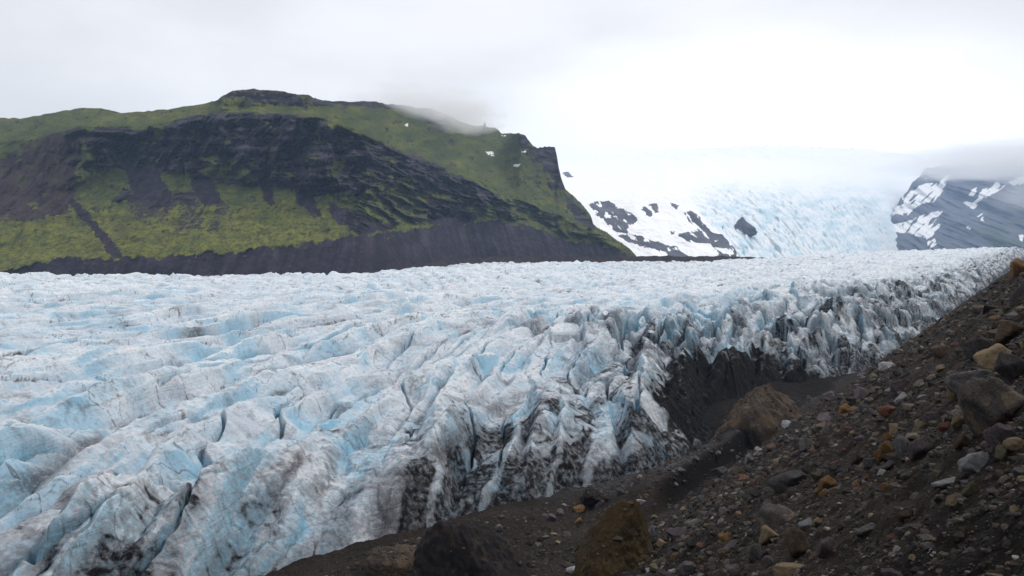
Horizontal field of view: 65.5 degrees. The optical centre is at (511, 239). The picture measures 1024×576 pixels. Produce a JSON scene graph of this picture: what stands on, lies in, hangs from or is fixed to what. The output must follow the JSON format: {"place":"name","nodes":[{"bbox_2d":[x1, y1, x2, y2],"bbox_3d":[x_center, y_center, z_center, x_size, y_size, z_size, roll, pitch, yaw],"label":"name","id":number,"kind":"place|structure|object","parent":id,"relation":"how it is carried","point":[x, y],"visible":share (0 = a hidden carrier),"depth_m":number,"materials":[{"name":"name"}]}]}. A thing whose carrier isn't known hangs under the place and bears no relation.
{"place":"outdoors","nodes":[
{"label":"outdoors","id":0,"kind":"place"},
{"bbox_2d":[0,89,635,276],"bbox_3d":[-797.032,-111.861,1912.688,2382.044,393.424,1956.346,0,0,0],"label":"green mountain","id":1,"kind":"structure","parent":0,"point":[247,182],"depth_m":1207.67,"materials":[{"name":"plant"}]},
{"bbox_2d":[0,246,1023,575],"bbox_3d":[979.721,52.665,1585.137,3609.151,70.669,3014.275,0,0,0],"label":"glacier","id":2,"kind":"object","parent":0,"point":[226,424],"visible":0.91,"depth_m":225.94,"materials":[{"name":"ice"}]},
{"bbox_2d":[0,0,1023,167],"label":"sky","id":3,"kind":"structure","parent":0,"point":[942,81],"materials":[{"name":"white"}]},
{"bbox_2d":[366,255,763,272],"bbox_3d":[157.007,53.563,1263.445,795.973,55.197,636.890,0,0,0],"label":"moraine ridge","id":4,"kind":"structure","parent":0,"point":[538,259],"depth_m":1346.52,"materials":[{"name":"gravel"}]},
{"bbox_2d":[259,250,1023,575],"bbox_3d":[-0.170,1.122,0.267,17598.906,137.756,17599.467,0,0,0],"label":"ground","id":5,"kind":"structure","parent":0,"point":[315,564],"depth_m":26.37,"materials":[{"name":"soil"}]},
{"bbox_2d":[366,543,415,575],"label":"mound","id":6,"kind":"object","parent":5,"relation":"on","point":[371,570],"visible":0.69,"depth_m":123.41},
{"bbox_2d":[409,520,529,575],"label":"mound","id":7,"kind":"object","parent":5,"relation":"on","point":[451,559],"visible":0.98,"depth_m":117.74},
{"bbox_2d":[495,524,502,530],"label":"stone","id":8,"kind":"object","parent":5,"relation":"on","point":[498,527],"visible":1,"depth_m":141.05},
{"bbox_2d":[547,513,555,520],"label":"stone","id":9,"kind":"object","parent":5,"relation":"on","point":[551,516],"visible":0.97,"depth_m":148.70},
{"bbox_2d":[556,508,564,515],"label":"stone","id":10,"kind":"object","parent":5,"relation":"on","point":[560,511],"visible":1,"depth_m":152.34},
{"bbox_2d":[563,531,570,536],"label":"stone","id":11,"kind":"object","parent":5,"relation":"on","point":[566,533],"visible":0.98,"depth_m":140.29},
{"bbox_2d":[566,566,574,572],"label":"boulder","id":12,"kind":"object","parent":5,"relation":"on","point":[570,569],"visible":0.38,"depth_m":123.67,"materials":[{"name":"grey stone"}]},
{"bbox_2d":[573,504,584,512],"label":"boulder","id":13,"kind":"object","parent":5,"relation":"on","point":[579,508],"visible":1,"depth_m":154.38,"materials":[{"name":"orange stone"}]},
{"bbox_2d":[575,517,582,523],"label":"boulder","id":14,"kind":"object","parent":5,"relation":"on","point":[578,520],"visible":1,"depth_m":148.07,"materials":[{"name":"orange stone"}]},
{"bbox_2d":[581,485,607,506],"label":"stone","id":15,"kind":"object","parent":5,"relation":"on","point":[589,501],"visible":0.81,"depth_m":156.68,"materials":[{"name":"stone"}]},
{"bbox_2d":[595,500,604,508],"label":"stone","id":16,"kind":"object","parent":5,"relation":"on","point":[599,504],"visible":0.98,"depth_m":155.93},
{"bbox_2d":[573,499,653,575],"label":"mound","id":17,"kind":"object","parent":5,"relation":"on","point":[610,567],"visible":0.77,"depth_m":45.48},
{"bbox_2d":[616,488,623,494],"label":"stone","id":18,"kind":"object","parent":5,"relation":"on","point":[619,491],"visible":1,"depth_m":157.81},
{"bbox_2d":[636,499,645,504],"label":"boulder","id":19,"kind":"object","parent":5,"relation":"on","point":[641,501],"visible":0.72,"depth_m":150.29,"materials":[{"name":"grey stone"}]},
{"bbox_2d":[648,525,654,534],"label":"boulder","id":20,"kind":"object","parent":5,"relation":"on","point":[651,529],"visible":0.62,"depth_m":126.98,"materials":[{"name":"grey stone"}]},
{"bbox_2d":[649,563,658,570],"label":"stone","id":21,"kind":"object","parent":5,"relation":"on","point":[653,567],"visible":0.88,"depth_m":31.43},
{"bbox_2d":[656,538,665,546],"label":"stone","id":22,"kind":"object","parent":5,"relation":"on","point":[660,542],"visible":0.93,"depth_m":46.36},
{"bbox_2d":[671,544,680,551],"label":"stone","id":23,"kind":"object","parent":5,"relation":"on","point":[674,547],"visible":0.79,"depth_m":32.42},
{"bbox_2d":[678,467,686,472],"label":"stone","id":24,"kind":"object","parent":5,"relation":"on","point":[680,469],"visible":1,"depth_m":163.93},
{"bbox_2d":[678,561,695,575],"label":"boulder","id":25,"kind":"object","parent":5,"relation":"on","point":[685,568],"visible":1,"depth_m":22.04,"materials":[{"name":"grey stone"}]},
{"bbox_2d":[686,519,699,528],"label":"stone","id":26,"kind":"object","parent":5,"relation":"on","point":[691,523],"visible":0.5,"depth_m":45.50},
{"bbox_2d":[692,456,699,460],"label":"stone","id":27,"kind":"object","parent":5,"relation":"on","point":[695,458],"visible":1,"depth_m":171.90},
{"bbox_2d":[692,438,701,450],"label":"stone","id":28,"kind":"object","parent":5,"relation":"on","point":[697,444],"visible":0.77,"depth_m":183.37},
{"bbox_2d":[703,523,711,528],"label":"stone","id":29,"kind":"object","parent":5,"relation":"on","point":[706,525],"visible":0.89,"depth_m":28.85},
{"bbox_2d":[715,450,720,457],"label":"stone","id":30,"kind":"object","parent":5,"relation":"on","point":[718,453],"visible":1,"depth_m":179.77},
{"bbox_2d":[711,466,727,477],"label":"stone","id":31,"kind":"object","parent":5,"relation":"on","point":[719,472],"visible":0.62,"depth_m":159.58,"materials":[{"name":"stone"}]},
{"bbox_2d":[716,548,729,558],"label":"stone","id":32,"kind":"object","parent":5,"relation":"on","point":[721,553],"visible":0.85,"depth_m":19.12,"materials":[{"name":"stone"}]},
{"bbox_2d":[718,507,727,517],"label":"stone","id":33,"kind":"object","parent":5,"relation":"on","point":[722,511],"visible":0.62,"depth_m":31.77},
{"bbox_2d":[717,532,731,541],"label":"stone","id":34,"kind":"object","parent":5,"relation":"on","point":[723,537],"visible":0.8,"depth_m":23.56,"materials":[{"name":"stone"}]},
{"bbox_2d":[723,539,737,548],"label":"stone","id":35,"kind":"object","parent":5,"relation":"on","point":[729,544],"visible":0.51,"depth_m":21.98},
{"bbox_2d":[725,564,740,575],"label":"boulder","id":36,"kind":"object","parent":5,"relation":"on","point":[733,569],"visible":0.94,"depth_m":14.72,"materials":[{"name":"grey stone"}]},
{"bbox_2d":[733,467,741,474],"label":"boulder","id":37,"kind":"object","parent":5,"relation":"on","point":[737,470],"visible":0.78,"depth_m":106.73,"materials":[{"name":"brown stone"}]},
{"bbox_2d":[738,474,748,481],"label":"stone","id":38,"kind":"object","parent":5,"relation":"on","point":[742,477],"visible":0.52,"depth_m":57.77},
{"bbox_2d":[744,453,753,464],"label":"boulder","id":39,"kind":"object","parent":5,"relation":"on","point":[748,458],"visible":0.85,"depth_m":109.03,"materials":[{"name":"grey stone"}]},
{"bbox_2d":[747,543,761,561],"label":"boulder","id":40,"kind":"object","parent":5,"relation":"on","point":[754,550],"visible":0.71,"depth_m":14.74,"materials":[{"name":"grey stone"}]},
{"bbox_2d":[711,383,801,446],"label":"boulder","id":41,"kind":"object","parent":5,"relation":"on","point":[761,432],"visible":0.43,"depth_m":203.11,"materials":[{"name":"stone"}]},
{"bbox_2d":[762,555,773,564],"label":"stone","id":42,"kind":"object","parent":5,"relation":"on","point":[767,560],"visible":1,"depth_m":13.67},
{"bbox_2d":[758,525,779,544],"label":"boulder","id":43,"kind":"object","parent":5,"relation":"on","point":[767,534],"visible":0.9,"depth_m":15.52,"materials":[{"name":"beige stone"}]},
{"bbox_2d":[763,443,774,451],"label":"boulder","id":44,"kind":"object","parent":5,"relation":"on","point":[766,448],"visible":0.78,"depth_m":106.27,"materials":[{"name":"brown stone"}]},
{"bbox_2d":[752,503,794,529],"bbox_3d":[5.708,6.060,17.299,0.602,0.622,0.909,0,0,-44],"label":"boulder","id":45,"kind":"object","parent":5,"relation":"on","point":[772,516],"visible":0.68,"depth_m":17.12,"materials":[{"name":"stone"}]},
{"bbox_2d":[781,420,790,427],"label":"stone","id":46,"kind":"object","parent":5,"relation":"on","point":[785,423],"visible":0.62,"depth_m":149.34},
{"bbox_2d":[768,470,806,492],"bbox_3d":[8.583,7.525,24.835,0.801,0.751,1.122,0,0,-28],"label":"boulder","id":47,"kind":"object","parent":5,"relation":"on","point":[784,481],"visible":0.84,"depth_m":24.56,"materials":[{"name":"grey stone"}]},
{"bbox_2d":[772,562,803,575],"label":"boulder","id":48,"kind":"object","parent":5,"relation":"on","point":[783,569],"visible":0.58,"depth_m":12.26,"materials":[{"name":"beige stone"}]},
{"bbox_2d":[784,527,810,557],"bbox_3d":[4.782,5.114,13.344,0.460,0.600,0.393,0,0,30],"label":"boulder","id":49,"kind":"object","parent":5,"relation":"on","point":[797,543],"visible":0.87,"depth_m":13.26,"materials":[{"name":"brown stone"}]},
{"bbox_2d":[798,518,812,528],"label":"stone","id":50,"kind":"object","parent":5,"relation":"on","point":[805,523],"visible":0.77,"depth_m":14.56,"materials":[{"name":"stone"}]},
{"bbox_2d":[798,438,814,451],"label":"boulder","id":51,"kind":"object","parent":5,"relation":"on","point":[805,444],"visible":0.73,"depth_m":35.21,"materials":[{"name":"grey stone"}]},
{"bbox_2d":[813,517,821,526],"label":"stone","id":52,"kind":"object","parent":5,"relation":"on","point":[817,521],"visible":0.94,"depth_m":14.26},
{"bbox_2d":[818,491,826,497],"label":"stone","id":53,"kind":"object","parent":5,"relation":"on","point":[822,494],"visible":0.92,"depth_m":17.59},
{"bbox_2d":[816,413,831,423],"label":"boulder","id":54,"kind":"object","parent":5,"relation":"on","point":[822,417],"visible":0.64,"depth_m":66.71,"materials":[{"name":"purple stone"}]},
{"bbox_2d":[817,475,836,490],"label":"boulder","id":55,"kind":"object","parent":5,"relation":"on","point":[827,481],"visible":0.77,"depth_m":18.47,"materials":[{"name":"orange stone"}]},
{"bbox_2d":[817,537,838,558],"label":"boulder","id":56,"kind":"object","parent":5,"relation":"on","point":[827,546],"visible":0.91,"depth_m":11.78,"materials":[{"name":"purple stone"}]},
{"bbox_2d":[822,391,834,401],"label":"stone","id":57,"kind":"object","parent":5,"relation":"on","point":[829,395],"visible":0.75,"depth_m":145.85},
{"bbox_2d":[837,522,846,530],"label":"stone","id":58,"kind":"object","parent":5,"relation":"on","point":[842,525],"visible":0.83,"depth_m":12.64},
{"bbox_2d":[838,403,852,417],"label":"boulder","id":59,"kind":"object","parent":5,"relation":"on","point":[845,408],"visible":0.61,"depth_m":42.85,"materials":[{"name":"orange stone"}]},
{"bbox_2d":[852,480,859,486],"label":"stone","id":60,"kind":"object","parent":5,"relation":"on","point":[855,483],"visible":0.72,"depth_m":15.91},
{"bbox_2d":[850,451,863,465],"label":"boulder","id":61,"kind":"object","parent":5,"relation":"on","point":[856,458],"visible":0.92,"depth_m":20.15,"materials":[{"name":"brown stone"}]},
{"bbox_2d":[854,435,864,442],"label":"stone","id":62,"kind":"object","parent":5,"relation":"on","point":[857,439],"visible":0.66,"depth_m":24.03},
{"bbox_2d":[854,386,866,399],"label":"stone","id":63,"kind":"object","parent":5,"relation":"on","point":[858,391],"visible":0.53,"depth_m":65.45,"materials":[{"name":"stone"}]},
{"bbox_2d":[854,522,875,536],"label":"boulder","id":64,"kind":"object","parent":5,"relation":"on","point":[864,530],"visible":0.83,"depth_m":11.29,"materials":[{"name":"grey stone"}]},
{"bbox_2d":[863,458,876,467],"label":"stone","id":65,"kind":"object","parent":5,"relation":"on","point":[867,461],"visible":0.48,"depth_m":16.72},
{"bbox_2d":[869,373,877,380],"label":"stone","id":66,"kind":"object","parent":5,"relation":"on","point":[872,376],"visible":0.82,"depth_m":99.94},
{"bbox_2d":[874,440,892,462],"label":"boulder","id":67,"kind":"object","parent":5,"relation":"on","point":[885,447],"visible":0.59,"depth_m":16.23,"materials":[{"name":"orange stone"}]},
{"bbox_2d":[880,482,889,491],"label":"stone","id":68,"kind":"object","parent":5,"relation":"on","point":[885,486],"visible":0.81,"depth_m":12.82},
{"bbox_2d":[881,556,889,561],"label":"stone","id":69,"kind":"object","parent":5,"relation":"on","point":[884,558],"visible":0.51,"depth_m":9.03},
{"bbox_2d":[877,405,894,416],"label":"stone","id":70,"kind":"object","parent":5,"relation":"on","point":[886,410],"visible":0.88,"depth_m":23.70,"materials":[{"name":"stone"}]},
{"bbox_2d":[878,361,893,371],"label":"stone","id":71,"kind":"object","parent":5,"relation":"on","point":[883,366],"visible":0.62,"depth_m":104.89,"materials":[{"name":"stone"}]},
{"bbox_2d":[881,460,893,469],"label":"stone","id":72,"kind":"object","parent":5,"relation":"on","point":[887,464],"visible":1,"depth_m":15.27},
{"bbox_2d":[882,432,894,440],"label":"stone","id":73,"kind":"object","parent":5,"relation":"on","point":[886,436],"visible":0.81,"depth_m":19.40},
{"bbox_2d":[881,568,902,575],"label":"stone","id":74,"kind":"object","parent":5,"relation":"on","point":[888,572],"visible":1,"depth_m":8.20,"materials":[{"name":"stone"}]},
{"bbox_2d":[889,379,909,392],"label":"boulder","id":75,"kind":"object","parent":5,"relation":"on","point":[897,385],"visible":0.64,"depth_m":31.01,"materials":[{"name":"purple stone"}]},
{"bbox_2d":[894,392,906,404],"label":"stone","id":76,"kind":"object","parent":5,"relation":"on","point":[902,396],"visible":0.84,"depth_m":24.46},
{"bbox_2d":[892,435,909,456],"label":"boulder","id":77,"kind":"object","parent":5,"relation":"on","point":[900,443],"visible":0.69,"depth_m":15.44,"materials":[{"name":"grey stone"}]},
{"bbox_2d":[897,509,912,521],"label":"boulder","id":78,"kind":"object","parent":5,"relation":"on","point":[905,514],"visible":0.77,"depth_m":10.71,"materials":[{"name":"brown stone"}]},
{"bbox_2d":[907,435,929,460],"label":"boulder","id":79,"kind":"object","parent":5,"relation":"on","point":[917,448],"visible":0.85,"depth_m":14.33,"materials":[{"name":"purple stone"}]},
{"bbox_2d":[912,420,927,432],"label":"stone","id":80,"kind":"object","parent":5,"relation":"on","point":[919,424],"visible":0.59,"depth_m":17.34,"materials":[{"name":"stone"}]},
{"bbox_2d":[921,395,930,399],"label":"stone","id":81,"kind":"object","parent":5,"relation":"on","point":[925,397],"visible":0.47,"depth_m":21.84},
{"bbox_2d":[923,411,940,421],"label":"stone","id":82,"kind":"object","parent":5,"relation":"on","point":[931,416],"visible":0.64,"depth_m":17.27,"materials":[{"name":"stone"}]},
{"bbox_2d":[933,494,945,502],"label":"stone","id":83,"kind":"object","parent":5,"relation":"on","point":[938,498],"visible":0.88,"depth_m":10.13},
{"bbox_2d":[936,553,943,560],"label":"stone","id":84,"kind":"object","parent":5,"relation":"on","point":[940,556],"visible":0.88,"depth_m":7.76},
{"bbox_2d":[935,364,944,372],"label":"stone","id":85,"kind":"object","parent":5,"relation":"on","point":[938,369],"visible":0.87,"depth_m":27.78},
{"bbox_2d":[930,345,950,358],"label":"boulder","id":86,"kind":"object","parent":5,"relation":"on","point":[939,351],"visible":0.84,"depth_m":30.61,"materials":[{"name":"brown stone"}]},
{"bbox_2d":[931,477,954,488],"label":"boulder","id":87,"kind":"object","parent":5,"relation":"on","point":[944,483],"visible":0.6,"depth_m":10.44,"materials":[{"name":"grey stone"}]},
{"bbox_2d":[938,422,950,431],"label":"stone","id":88,"kind":"object","parent":5,"relation":"on","point":[945,426],"visible":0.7,"depth_m":14.55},
{"bbox_2d":[947,389,956,401],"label":"stone","id":89,"kind":"object","parent":5,"relation":"on","point":[951,396],"visible":0.39,"depth_m":18.52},
{"bbox_2d":[951,413,964,427],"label":"stone","id":90,"kind":"object","parent":5,"relation":"on","point":[958,420],"visible":0.85,"depth_m":13.87,"materials":[{"name":"stone"}]},
{"bbox_2d":[953,434,970,449],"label":"boulder","id":91,"kind":"object","parent":5,"relation":"on","point":[961,441],"visible":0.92,"depth_m":11.56,"materials":[{"name":"brown stone"}]},
{"bbox_2d":[958,470,972,479],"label":"stone","id":92,"kind":"object","parent":5,"relation":"on","point":[965,474],"visible":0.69,"depth_m":10.02,"materials":[{"name":"stone"}]},
{"bbox_2d":[944,369,993,394],"bbox_3d":[10.626,3.212,18.403,1.064,0.693,1.041,-21,8,-20],"label":"boulder","id":93,"kind":"object","parent":5,"relation":"on","point":[953,382],"visible":0.51,"depth_m":18.21,"materials":[{"name":"grey stone"}]},
{"bbox_2d":[965,538,972,543],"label":"stone","id":94,"kind":"object","parent":5,"relation":"on","point":[968,540],"visible":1,"depth_m":7.54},
{"bbox_2d":[962,482,981,495],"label":"boulder","id":95,"kind":"object","parent":5,"relation":"on","point":[970,488],"visible":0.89,"depth_m":9.28,"materials":[{"name":"green stone"}]},
{"bbox_2d":[957,451,989,473],"bbox_3d":[5.909,2.827,10.168,0.418,0.300,0.328,0,0,10],"label":"boulder","id":96,"kind":"object","parent":5,"relation":"on","point":[974,462],"visible":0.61,"depth_m":10.04,"materials":[{"name":"grey stone"}]},
{"bbox_2d":[963,338,991,359],"bbox_3d":[14.263,3.269,24.245,0.920,0.659,0.779,-20,-9,15],"label":"boulder","id":97,"kind":"object","parent":5,"relation":"on","point":[971,348],"visible":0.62,"depth_m":24.09,"materials":[{"name":"grey stone"}]},
{"bbox_2d":[972,305,983,313],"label":"boulder","id":98,"kind":"object","parent":5,"relation":"on","point":[975,308],"visible":0.59,"depth_m":99.31,"materials":[{"name":"brown stone"}]},
{"bbox_2d":[957,376,1023,434],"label":"boulder","id":99,"kind":"object","parent":5,"relation":"on","point":[988,402],"visible":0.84,"depth_m":11.42,"materials":[{"name":"stone"}]},
{"bbox_2d":[973,343,1011,371],"bbox_3d":[11.623,2.801,19.086,1.119,0.631,0.800,0,0,-34],"label":"boulder","id":100,"kind":"object","parent":5,"relation":"on","point":[985,358],"visible":0.59,"depth_m":18.84,"materials":[{"name":"beige stone"}]},
{"bbox_2d":[986,573,1002,575],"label":"stone","id":101,"kind":"object","parent":5,"relation":"on","point":[991,574],"visible":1,"depth_m":6.27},
{"bbox_2d":[982,423,1016,448],"bbox_3d":[6.273,2.551,10.239,0.249,0.407,0.347,0,0,-20],"label":"boulder","id":102,"kind":"object","parent":5,"relation":"on","point":[995,435],"visible":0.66,"depth_m":10.17,"materials":[{"name":"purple stone"}]},
{"bbox_2d":[994,445,1008,460],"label":"boulder","id":103,"kind":"object","parent":5,"relation":"on","point":[1001,452],"visible":1,"depth_m":9.77,"materials":[{"name":"green stone"}]},
{"bbox_2d":[993,320,1023,344],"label":"boulder","id":104,"kind":"object","parent":5,"relation":"on","point":[1007,331],"visible":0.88,"depth_m":22.66,"materials":[{"name":"brown stone"}]},
{"bbox_2d":[994,351,1023,381],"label":"boulder","id":105,"kind":"object","parent":5,"relation":"on","point":[1008,367],"visible":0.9,"depth_m":15.09,"materials":[{"name":"grey stone"}]},
{"bbox_2d":[1002,437,1023,450],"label":"boulder","id":106,"kind":"object","parent":5,"relation":"on","point":[1013,443],"visible":1,"depth_m":9.74,"materials":[{"name":"beige stone"}]},
{"bbox_2d":[1009,280,1023,307],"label":"boulder","id":107,"kind":"object","parent":5,"relation":"on","point":[1016,293],"visible":0.68,"depth_m":31.48,"materials":[{"name":"grey stone"}]},
{"bbox_2d":[1010,258,1023,277],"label":"boulder","id":108,"kind":"object","parent":5,"relation":"on","point":[1016,267],"visible":0.81,"depth_m":105.19,"materials":[{"name":"orange stone"}]},
{"bbox_2d":[1012,467,1023,477],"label":"stone","id":109,"kind":"object","parent":5,"relation":"on","point":[1016,471],"visible":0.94,"depth_m":8.76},
{"bbox_2d":[1014,404,1023,417],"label":"boulder","id":110,"kind":"object","parent":5,"relation":"on","point":[1021,410],"visible":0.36,"depth_m":11.30,"materials":[{"name":"grey stone"}]},
{"bbox_2d":[1018,498,1023,505],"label":"stone","id":111,"kind":"object","parent":5,"relation":"on","point":[1021,500],"visible":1,"depth_m":7.51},
{"bbox_2d":[563,182,737,256],"bbox_3d":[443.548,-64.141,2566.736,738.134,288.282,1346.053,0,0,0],"label":"snowy hill","id":112,"kind":"structure","parent":0,"point":[657,224],"depth_m":2238.23,"materials":[{"name":"snow"}]},
{"bbox_2d":[558,145,928,257],"bbox_3d":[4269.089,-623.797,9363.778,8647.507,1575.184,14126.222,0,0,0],"label":"icefall","id":113,"kind":"object","parent":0,"point":[787,201],"visible":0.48,"depth_m":4590.90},
{"bbox_2d":[734,217,756,237],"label":"rock outcrop","id":114,"kind":"object","parent":113,"relation":"on","point":[743,226],"visible":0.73,"depth_m":2916.94,"materials":[{"name":"stone"}]},
{"bbox_2d":[891,162,1023,249],"bbox_3d":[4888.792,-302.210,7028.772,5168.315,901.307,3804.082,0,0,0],"label":"blue mountain","id":115,"kind":"structure","parent":0,"point":[962,205],"depth_m":6338.39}
]}

